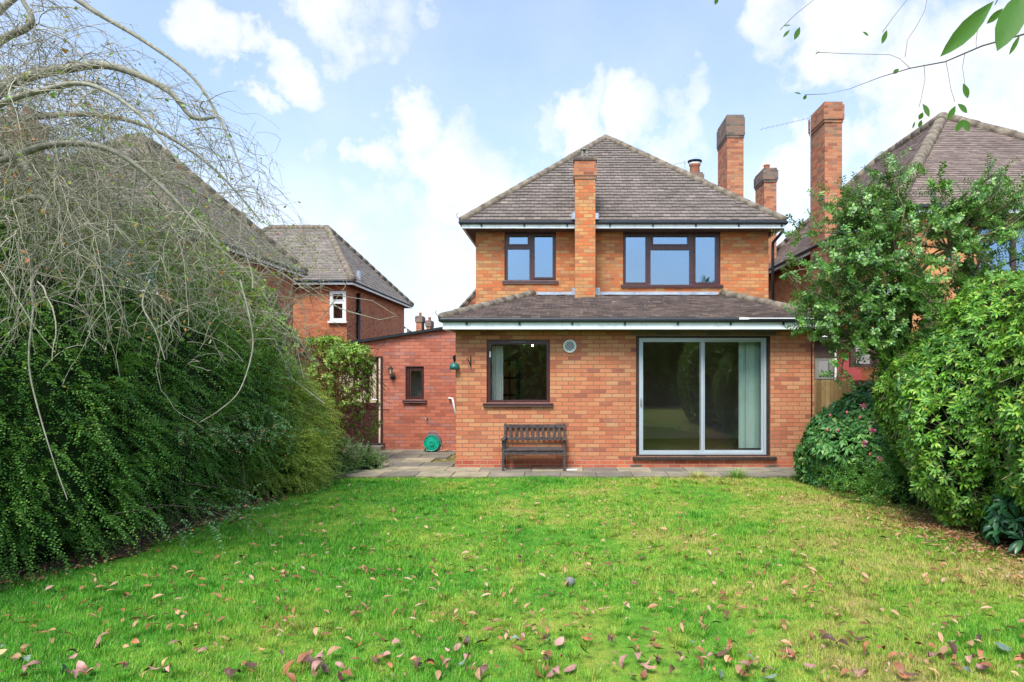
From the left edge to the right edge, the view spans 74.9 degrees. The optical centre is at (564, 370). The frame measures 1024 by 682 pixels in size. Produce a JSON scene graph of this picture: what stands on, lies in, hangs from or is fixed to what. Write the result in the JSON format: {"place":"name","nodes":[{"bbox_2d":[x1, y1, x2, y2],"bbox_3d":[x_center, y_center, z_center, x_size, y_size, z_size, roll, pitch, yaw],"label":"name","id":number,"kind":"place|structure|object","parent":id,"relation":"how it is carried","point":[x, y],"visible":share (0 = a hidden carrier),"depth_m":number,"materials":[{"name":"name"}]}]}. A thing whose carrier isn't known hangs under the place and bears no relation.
{"place":"outdoors","nodes":[
{"label":"outdoors","id":0,"kind":"place"},
{"bbox_2d":[0,108,307,385],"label":"brick house","id":1,"kind":"structure","parent":0,"point":[261,268],"depth_m":18.43,"materials":[{"name":"brown tile"}]},
{"bbox_2d":[102,247,159,293],"bbox_3d":[-9.675,-2.205,14.735,1.450,1.070,0.170,0,0,0],"label":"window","id":2,"kind":"structure","parent":1,"relation":"in","point":[123,247],"depth_m":14.78,"materials":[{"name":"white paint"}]},
{"bbox_2d":[0,478,336,591],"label":"border soil","id":3,"kind":"structure","parent":0,"point":[49,564],"depth_m":6.79,"materials":[{"name":"soil"}]},
{"bbox_2d":[0,169,324,589],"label":"evergreen hedge","id":4,"kind":"object","parent":3,"relation":"on","point":[98,414],"visible":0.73,"depth_m":6.55,"materials":[{"name":"green plant"}]},
{"bbox_2d":[0,0,394,499],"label":"weeping tree","id":5,"kind":"object","parent":3,"relation":"on","point":[94,202],"visible":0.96,"depth_m":5.85,"materials":[{"name":"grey plant"}]},
{"bbox_2d":[113,375,326,552],"bbox_3d":[-3.823,1.025,7.485,1.985,1.958,2.990,0,0,0],"label":"cotoneaster","id":6,"kind":"object","parent":3,"relation":"on","point":[225,437],"visible":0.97,"depth_m":7.10,"materials":[{"name":"plant"}]},
{"bbox_2d":[212,353,351,501],"bbox_3d":[-4.698,0.921,10.289,2.773,2.554,3.115,0,0,0],"label":"golden hedge","id":7,"kind":"object","parent":3,"relation":"on","point":[320,445],"visible":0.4,"depth_m":9.92,"materials":[{"name":"green plant"}]},
{"bbox_2d":[262,225,413,404],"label":"brick house","id":8,"kind":"structure","parent":0,"point":[367,280],"depth_m":25.00,"materials":[{"name":"brick"}]},
{"bbox_2d":[327,291,347,322],"bbox_3d":[-8.010,-2.241,23.480,0.665,1.129,0.200,0,0,0],"label":"window","id":9,"kind":"structure","parent":8,"relation":"in","point":[333,320],"depth_m":23.48,"materials":[{"name":"white paint"}]},
{"bbox_2d":[404,327,411,394],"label":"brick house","id":10,"kind":"structure","parent":0,"point":[406,330],"depth_m":51.80,"materials":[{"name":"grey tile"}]},
{"bbox_2d":[415,312,424,330],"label":"distant chimney","id":11,"kind":"object","parent":10,"relation":"on","point":[420,320],"visible":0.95,"depth_m":58.00,"materials":[{"name":"brick"}]},
{"bbox_2d":[425,317,433,328],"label":"distant chimney","id":12,"kind":"object","parent":10,"relation":"on","point":[429,323],"visible":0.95,"depth_m":57.99,"materials":[{"name":"brick"}]},
{"bbox_2d":[0,478,1023,681],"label":"lawn","id":13,"kind":"structure","parent":0,"point":[630,667],"depth_m":4.85,"materials":[{"name":"plant"}]},
{"bbox_2d":[12,653,20,658],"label":"fallen leaf","id":14,"kind":"object","parent":13,"relation":"on","point":[16,655],"visible":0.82,"depth_m":4.04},
{"bbox_2d":[19,654,30,660],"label":"fallen leaf","id":15,"kind":"object","parent":13,"relation":"on","point":[27,658],"visible":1,"depth_m":3.93,"materials":[{"name":"plant"}]},
{"bbox_2d":[25,660,41,665],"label":"fallen leaf","id":16,"kind":"object","parent":13,"relation":"on","point":[33,662],"visible":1,"depth_m":3.86,"materials":[{"name":"plant"}]},
{"bbox_2d":[71,669,78,677],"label":"fallen leaf","id":17,"kind":"object","parent":13,"relation":"on","point":[75,672],"visible":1,"depth_m":3.79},
{"bbox_2d":[76,660,86,672],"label":"fallen leaf","id":18,"kind":"object","parent":13,"relation":"on","point":[81,666],"visible":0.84,"depth_m":3.88,"materials":[{"name":"plant"}]},
{"bbox_2d":[94,635,100,648],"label":"fallen leaf","id":19,"kind":"object","parent":13,"relation":"on","point":[98,639],"visible":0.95,"depth_m":4.26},
{"bbox_2d":[0,177,324,405],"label":"background shrub","id":20,"kind":"object","parent":13,"relation":"on","point":[269,289],"visible":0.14,"depth_m":9.63,"materials":[{"name":"green plant"}]},
{"bbox_2d":[224,667,230,676],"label":"fallen leaf","id":21,"kind":"object","parent":13,"relation":"on","point":[226,670],"visible":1,"depth_m":3.81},
{"bbox_2d":[229,668,240,676],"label":"fallen leaf","id":22,"kind":"object","parent":13,"relation":"on","point":[232,672],"visible":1,"depth_m":3.80,"materials":[{"name":"plant"}]},
{"bbox_2d":[245,662,257,667],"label":"fallen leaf","id":23,"kind":"object","parent":13,"relation":"on","point":[250,664],"visible":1,"depth_m":3.92,"materials":[{"name":"plant"}]},
{"bbox_2d":[283,660,293,673],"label":"fallen leaf","id":24,"kind":"object","parent":13,"relation":"on","point":[287,665],"visible":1,"depth_m":3.88,"materials":[{"name":"plant"}]},
{"bbox_2d":[286,672,295,681],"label":"fallen leaf","id":25,"kind":"object","parent":13,"relation":"on","point":[291,676],"visible":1,"depth_m":3.79,"materials":[{"name":"plant"}]},
{"bbox_2d":[297,652,308,663],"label":"fallen leaf","id":26,"kind":"object","parent":13,"relation":"on","point":[299,658],"visible":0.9,"depth_m":4.03,"materials":[{"name":"plant"}]},
{"bbox_2d":[302,654,313,662],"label":"fallen leaf","id":27,"kind":"object","parent":13,"relation":"on","point":[308,658],"visible":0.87,"depth_m":3.93,"materials":[{"name":"plant"}]},
{"bbox_2d":[311,668,317,675],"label":"fallen leaf","id":28,"kind":"object","parent":13,"relation":"on","point":[315,672],"visible":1,"depth_m":3.82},
{"bbox_2d":[311,660,320,670],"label":"fallen leaf","id":29,"kind":"object","parent":13,"relation":"on","point":[315,663],"visible":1,"depth_m":3.85,"materials":[{"name":"plant"}]},
{"bbox_2d":[322,661,328,671],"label":"fallen leaf","id":30,"kind":"object","parent":13,"relation":"on","point":[325,667],"visible":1,"depth_m":3.92,"materials":[{"name":"plant"}]},
{"bbox_2d":[327,646,340,654],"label":"fallen leaf","id":31,"kind":"object","parent":13,"relation":"on","point":[332,649],"visible":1,"depth_m":4.09,"materials":[{"name":"plant"}]},
{"bbox_2d":[335,661,344,667],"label":"fallen leaf","id":32,"kind":"object","parent":13,"relation":"on","point":[339,664],"visible":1,"depth_m":3.89,"materials":[{"name":"plant"}]},
{"bbox_2d":[338,671,343,680],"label":"fallen leaf","id":33,"kind":"object","parent":13,"relation":"on","point":[340,677],"visible":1,"depth_m":3.80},
{"bbox_2d":[340,669,352,675],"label":"fallen leaf","id":34,"kind":"object","parent":13,"relation":"on","point":[348,672],"visible":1,"depth_m":3.80,"materials":[{"name":"plant"}]},
{"bbox_2d":[414,657,421,669],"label":"fallen leaf","id":35,"kind":"object","parent":13,"relation":"on","point":[416,661],"visible":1,"depth_m":3.91,"materials":[{"name":"plant"}]},
{"bbox_2d":[435,670,440,679],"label":"fallen leaf","id":36,"kind":"object","parent":13,"relation":"on","point":[437,673],"visible":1,"depth_m":3.79,"materials":[{"name":"plant"}]},
{"bbox_2d":[453,643,460,650],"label":"fallen leaf","id":37,"kind":"object","parent":13,"relation":"on","point":[458,645],"visible":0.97,"depth_m":4.21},
{"bbox_2d":[475,667,479,679],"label":"fallen leaf","id":38,"kind":"object","parent":13,"relation":"on","point":[477,673],"visible":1,"depth_m":3.78,"materials":[{"name":"plant"}]},
{"bbox_2d":[480,665,488,675],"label":"fallen leaf","id":39,"kind":"object","parent":13,"relation":"on","point":[483,668],"visible":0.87,"depth_m":3.82,"materials":[{"name":"plant"}]},
{"bbox_2d":[0,477,1023,641],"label":"leaf litter","id":40,"kind":"object","parent":13,"relation":"on","point":[315,630],"visible":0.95,"depth_m":5.36,"materials":[{"name":"plant"}]},
{"bbox_2d":[512,645,523,653],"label":"fallen leaf","id":41,"kind":"object","parent":13,"relation":"on","point":[518,648],"visible":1,"depth_m":4.07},
{"bbox_2d":[546,667,554,676],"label":"fallen leaf","id":42,"kind":"object","parent":13,"relation":"on","point":[551,673],"visible":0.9,"depth_m":3.81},
{"bbox_2d":[554,636,563,644],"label":"fallen leaf","id":43,"kind":"object","parent":13,"relation":"on","point":[559,641],"visible":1,"depth_m":4.23,"materials":[{"name":"plant"}]},
{"bbox_2d":[563,664,575,671],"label":"fallen leaf","id":44,"kind":"object","parent":13,"relation":"on","point":[570,667],"visible":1,"depth_m":3.88,"materials":[{"name":"plant"}]},
{"bbox_2d":[565,577,574,585],"bbox_3d":[0.041,1.726,5.450,0.086,0.078,0.086,0,0,0],"label":"stone","id":45,"kind":"object","parent":13,"relation":"on","point":[571,581],"visible":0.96,"depth_m":5.42,"materials":[{"name":"stone"}]},
{"bbox_2d":[619,654,629,667],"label":"fallen leaf","id":46,"kind":"object","parent":13,"relation":"on","point":[621,658],"visible":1,"depth_m":3.94,"materials":[{"name":"plant"}]},
{"bbox_2d":[640,669,646,677],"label":"fallen leaf","id":47,"kind":"object","parent":13,"relation":"on","point":[643,673],"visible":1,"depth_m":3.80,"materials":[{"name":"plant"}]},
{"bbox_2d":[669,665,677,673],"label":"fallen leaf","id":48,"kind":"object","parent":13,"relation":"on","point":[671,668],"visible":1,"depth_m":3.85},
{"bbox_2d":[684,469,707,478],"bbox_3d":[2.161,1.683,10.902,0.443,0.159,0.515,0,0,-41],"label":"grass tuft","id":49,"kind":"object","parent":13,"relation":"on","point":[697,475],"visible":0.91,"depth_m":10.87,"materials":[{"name":"plant"}]},
{"bbox_2d":[693,655,702,667],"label":"fallen leaf","id":50,"kind":"object","parent":13,"relation":"on","point":[700,659],"visible":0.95,"depth_m":3.92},
{"bbox_2d":[714,649,727,655],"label":"fallen leaf","id":51,"kind":"object","parent":13,"relation":"on","point":[722,652],"visible":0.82,"depth_m":4.11,"materials":[{"name":"plant"}]},
{"bbox_2d":[727,638,731,650],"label":"fallen leaf","id":52,"kind":"object","parent":13,"relation":"on","point":[729,642],"visible":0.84,"depth_m":4.20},
{"bbox_2d":[719,467,747,478],"bbox_3d":[2.808,1.658,10.890,0.637,0.219,0.548,0,0,-23],"label":"grass tuft","id":53,"kind":"object","parent":13,"relation":"on","point":[734,474],"visible":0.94,"depth_m":10.86,"materials":[{"name":"green plant"}]},
{"bbox_2d":[735,664,742,672],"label":"fallen leaf","id":54,"kind":"object","parent":13,"relation":"on","point":[738,667],"visible":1,"depth_m":3.83,"materials":[{"name":"plant"}]},
{"bbox_2d":[739,660,750,671],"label":"fallen leaf","id":55,"kind":"object","parent":13,"relation":"on","point":[745,662],"visible":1,"depth_m":3.88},
{"bbox_2d":[781,639,791,645],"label":"fallen leaf","id":56,"kind":"object","parent":13,"relation":"on","point":[786,641],"visible":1,"depth_m":4.20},
{"bbox_2d":[786,647,794,657],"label":"fallen leaf","id":57,"kind":"object","parent":13,"relation":"on","point":[790,651],"visible":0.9,"depth_m":4.08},
{"bbox_2d":[789,471,802,480],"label":"grass tuft","id":58,"kind":"object","parent":13,"relation":"on","point":[797,478],"visible":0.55,"depth_m":10.75,"materials":[{"name":"green plant"}]},
{"bbox_2d":[803,663,815,667],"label":"fallen leaf","id":59,"kind":"object","parent":13,"relation":"on","point":[809,665],"visible":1,"depth_m":3.89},
{"bbox_2d":[820,633,835,640],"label":"fallen leaf","id":60,"kind":"object","parent":13,"relation":"on","point":[827,636],"visible":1,"depth_m":4.23,"materials":[{"name":"plant"}]},
{"bbox_2d":[841,668,851,674],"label":"fallen leaf","id":61,"kind":"object","parent":13,"relation":"on","point":[844,670],"visible":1,"depth_m":3.83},
{"bbox_2d":[792,379,906,495],"bbox_3d":[4.837,0.960,9.804,2.545,1.689,2.384,0,0,0],"label":"rhododendron","id":62,"kind":"object","parent":13,"relation":"on","point":[846,423],"visible":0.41,"depth_m":9.60,"materials":[{"name":"green plant"}]},
{"bbox_2d":[857,667,868,677],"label":"fallen leaf","id":63,"kind":"object","parent":13,"relation":"on","point":[860,672],"visible":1,"depth_m":3.83,"materials":[{"name":"plant"}]},
{"bbox_2d":[714,0,1023,130],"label":"overhanging tree","id":64,"kind":"object","parent":13,"relation":"on","point":[1010,21],"visible":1,"depth_m":1.36,"materials":[{"name":"green plant"}]},
{"bbox_2d":[888,651,900,657],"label":"fallen leaf","id":65,"kind":"object","parent":13,"relation":"on","point":[892,653],"visible":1,"depth_m":4.00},
{"bbox_2d":[893,662,903,673],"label":"fallen leaf","id":66,"kind":"object","parent":13,"relation":"on","point":[899,666],"visible":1,"depth_m":3.80,"materials":[{"name":"plant"}]},
{"bbox_2d":[898,672,910,677],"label":"fallen leaf","id":67,"kind":"object","parent":13,"relation":"on","point":[903,675],"visible":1,"depth_m":3.77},
{"bbox_2d":[904,672,917,675],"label":"fallen leaf","id":68,"kind":"object","parent":13,"relation":"on","point":[910,674],"visible":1,"depth_m":3.77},
{"bbox_2d":[932,652,943,659],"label":"fallen leaf","id":69,"kind":"object","parent":13,"relation":"on","point":[940,655],"visible":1,"depth_m":3.95,"materials":[{"name":"plant"}]},
{"bbox_2d":[938,646,948,653],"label":"fallen leaf","id":70,"kind":"object","parent":13,"relation":"on","point":[943,649],"visible":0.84,"depth_m":4.06,"materials":[{"name":"plant"}]},
{"bbox_2d":[945,641,957,654],"bbox_3d":[2.361,1.689,4.066,0.051,0.034,0.098,4,38,-11],"label":"fallen leaf","id":71,"kind":"object","parent":13,"relation":"on","point":[954,647],"visible":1,"depth_m":4.05,"materials":[{"name":"plant"}]},
{"bbox_2d":[965,652,974,662],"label":"fallen leaf","id":72,"kind":"object","parent":13,"relation":"on","point":[968,658],"visible":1,"depth_m":3.93,"materials":[{"name":"plant"}]},
{"bbox_2d":[976,663,988,668],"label":"fallen leaf","id":73,"kind":"object","parent":13,"relation":"on","point":[979,666],"visible":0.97,"depth_m":3.86,"materials":[{"name":"plant"}]},
{"bbox_2d":[980,661,994,669],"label":"fallen leaf","id":74,"kind":"object","parent":13,"relation":"on","point":[987,663],"visible":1,"depth_m":3.82,"materials":[{"name":"plant"}]},
{"bbox_2d":[995,641,1011,650],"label":"fallen leaf","id":75,"kind":"object","parent":13,"relation":"on","point":[1003,646],"visible":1,"depth_m":4.13,"materials":[{"name":"plant"}]},
{"bbox_2d":[1014,654,1023,659],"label":"fallen leaf","id":76,"kind":"object","parent":13,"relation":"on","point":[1020,657],"visible":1,"depth_m":3.99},
{"bbox_2d":[0,0,1023,330],"label":"sky","id":77,"kind":"structure","parent":0,"point":[394,120],"materials":[{"name":"blue"}]},
{"bbox_2d":[335,449,796,476],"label":"paving","id":78,"kind":"structure","parent":0,"point":[414,462],"depth_m":11.57,"materials":[{"name":"stone"}]},
{"bbox_2d":[249,324,393,452],"bbox_3d":[-4.824,0.507,12.482,3.140,3.096,2.323,0,0,0],"label":"leafy shrub","id":79,"kind":"object","parent":78,"relation":"on","point":[355,361],"visible":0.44,"depth_m":12.35,"materials":[{"name":"green plant"}]},
{"bbox_2d":[306,434,394,479],"bbox_3d":[-3.900,1.564,11.345,1.654,0.975,2.078,0,0,0],"label":"shrub","id":80,"kind":"object","parent":78,"relation":"on","point":[363,462],"visible":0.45,"depth_m":11.54,"materials":[{"name":"green plant"}]},
{"bbox_2d":[351,401,383,455],"bbox_3d":[-3.963,1.180,13.391,0.665,1.164,0.599,0,0,0],"label":"leafy sapling","id":81,"kind":"object","parent":78,"relation":"on","point":[370,432],"visible":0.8,"depth_m":13.35,"materials":[{"name":"green plant"}]},
{"bbox_2d":[423,431,455,451],"bbox_3d":[-2.637,1.510,14.245,0.784,0.452,0.230,0,0,0],"label":"hose reel","id":82,"kind":"object","parent":78,"relation":"on","point":[433,442],"visible":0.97,"depth_m":14.19,"materials":[{"name":"green plastic"}]},
{"bbox_2d":[501,423,565,470],"bbox_3d":[-0.542,1.340,11.716,1.131,0.792,0.532,0,0,0],"label":"garden bench","id":83,"kind":"object","parent":78,"relation":"on","point":[533,450],"visible":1,"depth_m":11.89,"materials":[{"name":"brown wood"}]},
{"bbox_2d":[328,115,834,467],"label":"brick house","id":84,"kind":"structure","parent":0,"point":[638,277],"depth_m":14.54,"materials":[{"name":"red brick"}]},
{"bbox_2d":[337,356,384,444],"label":"gate","id":85,"kind":"structure","parent":84,"relation":"in","point":[378,440],"depth_m":14.73,"materials":[{"name":"brown wood"}]},
{"bbox_2d":[388,365,395,379],"bbox_3d":[-3.810,0.039,14.628,0.116,0.332,0.195,0,0,15],"label":"wall lantern","id":86,"kind":"object","parent":84,"relation":"attached to","point":[390,369],"depth_m":14.57,"materials":[{"name":"black metal"}]},
{"bbox_2d":[402,366,426,402],"bbox_3d":[-3.319,0.306,14.735,0.529,0.810,0.170,0,0,0],"label":"window","id":87,"kind":"structure","parent":84,"relation":"in","point":[409,399],"depth_m":14.75,"materials":[{"name":"brown wood"}]},
{"bbox_2d":[448,397,455,417],"bbox_3d":[-2.467,0.823,14.648,0.238,0.480,0.082,0,0,17],"label":"waste pipe","id":88,"kind":"object","parent":84,"relation":"attached to","point":[453,405],"visible":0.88,"depth_m":14.61,"materials":[{"name":"white paint"}]},
{"bbox_2d":[449,355,459,369],"bbox_3d":[-1.984,-0.156,12.002,0.180,0.276,0.284,0,0,0],"label":"wall lamp","id":89,"kind":"object","parent":84,"relation":"attached to","point":[454,366],"visible":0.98,"depth_m":11.89,"materials":[{"name":"plastic"}]},
{"bbox_2d":[492,346,502,399],"bbox_3d":[-1.252,0.060,12.352,0.211,1.048,0.030,0,0,0],"label":"curtain","id":90,"kind":"object","parent":84,"relation":"hanging from","point":[497,372],"visible":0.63,"depth_m":12.35,"materials":[{"name":"fabric"}]},
{"bbox_2d":[503,360,518,399],"bbox_3d":[-1.371,0.670,16.520,0.458,1.849,0.040,0,0,0],"label":"inner door","id":91,"kind":"structure","parent":84,"relation":"in","point":[510,367],"depth_m":16.52,"materials":[{"name":"glass"}]},
{"bbox_2d":[483,340,552,406],"bbox_3d":[-0.842,0.044,12.035,1.264,1.205,0.170,0,0,0],"label":"window","id":92,"kind":"structure","parent":84,"relation":"in","point":[490,403],"depth_m":12.05,"materials":[{"name":"brown wood"}]},
{"bbox_2d":[502,233,557,283],"bbox_3d":[-0.767,-2.509,14.745,1.237,1.185,0.170,0,0,0],"label":"window","id":93,"kind":"structure","parent":84,"relation":"in","point":[530,258],"depth_m":14.79,"materials":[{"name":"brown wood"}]},
{"bbox_2d":[563,340,575,352],"bbox_3d":[0.086,-0.441,11.977,0.240,0.240,0.045,0,0,0],"label":"vent cover","id":94,"kind":"object","parent":84,"relation":"attached to","point":[569,346],"visible":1,"depth_m":11.98,"materials":[{"name":"white plastic"}]},
{"bbox_2d":[621,233,722,287],"bbox_3d":[2.356,-2.465,14.745,2.252,1.273,0.170,0,0,0],"label":"window","id":95,"kind":"structure","parent":84,"relation":"in","point":[650,260],"depth_m":14.79,"materials":[{"name":"brown wood"}]},
{"bbox_2d":[632,336,776,459],"bbox_3d":[2.509,0.485,12.045,2.586,2.231,0.230,0,0,0],"label":"patio door","id":96,"kind":"structure","parent":84,"relation":"in","point":[765,340],"depth_m":12.06,"materials":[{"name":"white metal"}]},
{"bbox_2d":[739,342,760,447],"bbox_3d":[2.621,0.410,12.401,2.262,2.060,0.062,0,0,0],"label":"curtain","id":97,"kind":"object","parent":84,"relation":"hanging from","point":[749,394],"visible":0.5,"depth_m":12.39,"materials":[{"name":"white fabric"}]},
{"bbox_2d":[875,491,1023,554],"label":"border soil","id":98,"kind":"structure","parent":0,"point":[1001,538],"depth_m":7.28,"materials":[{"name":"soil"}]},
{"bbox_2d":[0,491,1023,596],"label":"soil bed","id":99,"kind":"object","parent":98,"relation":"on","point":[969,534],"visible":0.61,"depth_m":7.04,"materials":[{"name":"soil"}]},
{"bbox_2d":[812,440,964,511],"bbox_3d":[5.378,1.217,9.237,3.712,1.500,2.458,0,0,0],"label":"ground shrub","id":100,"kind":"object","parent":98,"relation":"on","point":[900,494],"visible":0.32,"depth_m":8.75,"materials":[{"name":"green plant"}]},
{"bbox_2d":[771,146,1023,392],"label":"holly tree","id":101,"kind":"object","parent":98,"relation":"on","point":[874,244],"visible":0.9,"depth_m":8.88,"materials":[{"name":"green plant"}]},
{"bbox_2d":[867,267,1023,536],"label":"bright shrub","id":102,"kind":"object","parent":98,"relation":"on","point":[952,423],"visible":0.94,"depth_m":7.10,"materials":[{"name":"green plant"}]},
{"bbox_2d":[974,491,1023,553],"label":"rhododendron","id":103,"kind":"object","parent":98,"relation":"on","point":[993,531],"visible":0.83,"depth_m":6.54,"materials":[{"name":"green plant"}]},
{"label":"ground","id":104,"kind":"structure","parent":0,"visible":0},
{"bbox_2d":[814,335,861,379],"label":"garden shed","id":105,"kind":"structure","parent":104,"relation":"on","point":[822,357],"depth_m":14.80,"materials":[{"name":"red paint"}]},
{"bbox_2d":[815,358,832,378],"bbox_3d":[5.761,-0.044,14.835,0.411,0.467,0.070,0,0,0],"label":"window","id":106,"kind":"structure","parent":105,"relation":"in","point":[830,367],"depth_m":14.80,"materials":[{"name":"white glass"}]},
{"bbox_2d":[814,380,875,416],"bbox_3d":[6.512,1.020,9.305,1.421,1.680,10.548,0,0,-9],"label":"boundary fence","id":107,"kind":"object","parent":104,"relation":"on","point":[827,393],"visible":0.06,"depth_m":13.83,"materials":[{"name":"brown wood"}]},
{"bbox_2d":[754,102,1023,380],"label":"brick house","id":108,"kind":"structure","parent":104,"relation":"on","point":[933,142],"depth_m":15.99,"materials":[{"name":"red tile"}]},
{"bbox_2d":[760,115,810,195],"bbox_3d":[5.640,-5.460,17.047,1.255,2.041,0.234,0,0,14],"label":"tv aerial","id":109,"kind":"object","parent":108,"relation":"attached to","point":[810,146],"visible":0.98,"depth_m":16.89,"materials":[{"name":"metal"}]},
{"bbox_2d":[849,339,882,366],"bbox_3d":[5.877,-0.375,12.970,0.662,0.613,0.059,0,0,0],"label":"dark window","id":110,"kind":"structure","parent":108,"relation":"in","point":[851,359],"depth_m":12.94,"materials":[{"name":"brown glass"}]},
{"bbox_2d":[977,226,1023,275],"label":"window","id":111,"kind":"structure","parent":108,"relation":"in","point":[994,246],"depth_m":13.08,"materials":[{"name":"blue glass"}]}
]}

